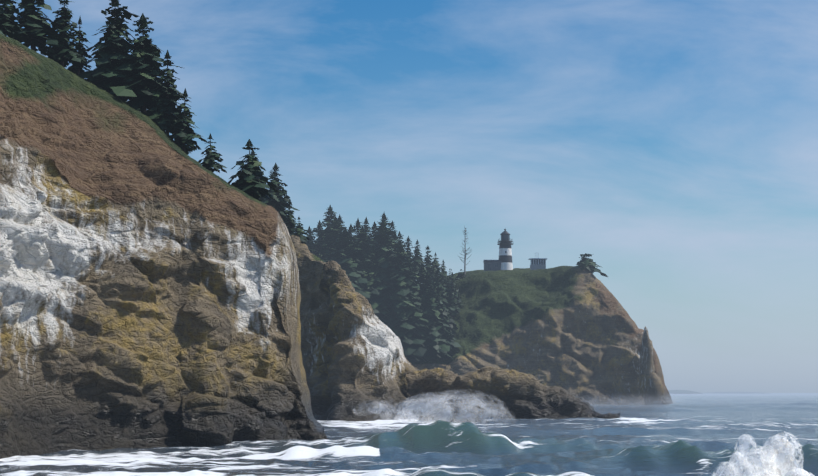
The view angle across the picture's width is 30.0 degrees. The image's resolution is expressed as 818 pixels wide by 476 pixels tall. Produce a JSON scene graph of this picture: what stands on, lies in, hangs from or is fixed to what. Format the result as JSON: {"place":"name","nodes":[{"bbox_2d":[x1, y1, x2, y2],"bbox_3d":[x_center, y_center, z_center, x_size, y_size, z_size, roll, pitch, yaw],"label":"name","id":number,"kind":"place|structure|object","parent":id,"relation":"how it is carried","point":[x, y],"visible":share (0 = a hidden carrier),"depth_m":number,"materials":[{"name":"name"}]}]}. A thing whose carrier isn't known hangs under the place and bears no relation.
{"place":"outdoors","nodes":[
{"label":"outdoors","id":0,"kind":"place"},
{"bbox_2d":[0,393,817,475],"bbox_3d":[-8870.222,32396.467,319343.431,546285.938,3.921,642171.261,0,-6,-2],"label":"sea water","id":1,"kind":"structure","parent":0,"point":[698,438],"depth_m":141.57,"materials":[{"name":"blue liquid"}]},
{"bbox_2d":[0,34,331,458],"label":"cliff rock","id":2,"kind":"object","parent":1,"relation":"in","point":[150,293],"visible":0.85,"depth_m":157.21,"materials":[{"name":"brown stone"}]},
{"bbox_2d":[0,0,309,243],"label":"conifer trees","id":3,"kind":"object","parent":2,"relation":"on","point":[134,87],"visible":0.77,"depth_m":180.81,"materials":[{"name":"green plant"}]},
{"bbox_2d":[290,235,419,421],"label":"cliff rock","id":4,"kind":"object","parent":1,"relation":"in","point":[353,356],"visible":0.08,"depth_m":300.77,"materials":[{"name":"stone"}]},
{"bbox_2d":[353,390,516,422],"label":"sea spray","id":5,"kind":"object","parent":1,"relation":"in","point":[431,408],"depth_m":273.01,"materials":[{"name":"white liquid"}]},
{"bbox_2d":[404,362,619,418],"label":"rock","id":6,"kind":"object","parent":1,"relation":"in","point":[520,395],"depth_m":312.51,"materials":[{"name":"brown stone"}]},
{"bbox_2d":[411,266,673,404],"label":"headland rock","id":7,"kind":"object","parent":1,"relation":"in","point":[579,334],"visible":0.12,"depth_m":716.38,"materials":[{"name":"brown stone"}]},
{"bbox_2d":[319,219,458,358],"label":"tree trunks","id":8,"kind":"object","parent":7,"relation":"on","point":[452,316],"visible":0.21,"depth_m":731.62,"materials":[{"name":"brown plant"}]},
{"bbox_2d":[305,205,607,363],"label":"trees","id":9,"kind":"object","parent":7,"relation":"on","point":[413,317],"visible":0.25,"depth_m":708.42,"materials":[{"name":"green plant"}]},
{"bbox_2d":[457,228,470,276],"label":"dead snag","id":10,"kind":"object","parent":7,"relation":"on","point":[464,258],"visible":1,"depth_m":762.11,"materials":[{"name":"grey wood"}]},
{"bbox_2d":[484,261,500,270],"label":"oil house walls","id":11,"kind":"structure","parent":7,"relation":"on","point":[493,267],"depth_m":765.60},
{"bbox_2d":[488,263,497,269],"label":"window","id":12,"kind":"structure","parent":11,"relation":"in","point":[489,266],"depth_m":765.52,"materials":[{"name":"black glass"}]},
{"bbox_2d":[501,262,512,269],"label":"lighthouse tower base","id":13,"kind":"object","parent":7,"relation":"on","point":[506,265],"visible":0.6,"depth_m":765.19,"materials":[{"name":"white paint"}]},
{"bbox_2d":[499,255,511,262],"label":"lighthouse tower band","id":14,"kind":"object","parent":13,"relation":"on","point":[503,257],"visible":0.69,"depth_m":765.93,"materials":[{"name":"grey paint"}]},
{"bbox_2d":[499,248,511,255],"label":"lighthouse tower band","id":15,"kind":"object","parent":14,"relation":"on","point":[503,250],"visible":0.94,"depth_m":766.55,"materials":[{"name":"white paint"}]},
{"bbox_2d":[499,242,510,248],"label":"lighthouse tower band","id":16,"kind":"object","parent":15,"relation":"on","point":[504,245],"visible":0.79,"depth_m":766.97,"materials":[{"name":"grey paint"}]},
{"bbox_2d":[497,238,512,244],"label":"gallery railing","id":17,"kind":"object","parent":16,"relation":"on","point":[505,241],"visible":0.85,"depth_m":766.53,"materials":[{"name":"black metal"}]},
{"bbox_2d":[500,229,509,239],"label":"lantern roof","id":18,"kind":"structure","parent":17,"relation":"on","point":[504,232],"depth_m":768.74,"materials":[{"name":"metal"}]},
{"bbox_2d":[528,258,546,263],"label":"lookout roof and mullions","id":19,"kind":"structure","parent":7,"relation":"on","point":[538,259],"depth_m":767.96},
{"bbox_2d":[639,326,663,404],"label":"sea stack rock","id":20,"kind":"object","parent":1,"relation":"in","point":[650,379],"depth_m":683.24,"materials":[{"name":"stone"}]},
{"bbox_2d":[582,391,728,410],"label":"headland mist puffs","id":21,"kind":"object","parent":1,"relation":"in","point":[632,404],"depth_m":569.83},
{"bbox_2d":[712,431,814,475],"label":"breaker spray puffs","id":22,"kind":"object","parent":1,"relation":"in","point":[778,458],"visible":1,"depth_m":62.34,"materials":[{"name":"white liquid"}]},
{"bbox_2d":[0,0,817,413],"label":"sky","id":23,"kind":"structure","parent":0,"point":[673,144],"materials":[{"name":"blue"}]},
{"bbox_2d":[501,234,508,239],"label":"lantern room","id":24,"kind":"object","parent":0,"point":[506,235],"visible":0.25,"depth_m":768.27,"materials":[{"name":"glass"}]},
{"bbox_2d":[530,264,545,269],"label":"lookout base walls","id":25,"kind":"structure","parent":0,"point":[536,266],"depth_m":767.82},
{"bbox_2d":[530,259,544,264],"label":"windows","id":26,"kind":"structure","parent":25,"relation":"on","point":[541,261],"depth_m":768.18,"materials":[{"name":"black glass"}]},
{"bbox_2d":[668,390,771,393],"bbox_3d":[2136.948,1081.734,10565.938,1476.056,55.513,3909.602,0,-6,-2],"label":"distant land","id":27,"kind":"structure","parent":0,"point":[681,392],"depth_m":11627.90,"materials":[{"name":"grey"}]}
]}

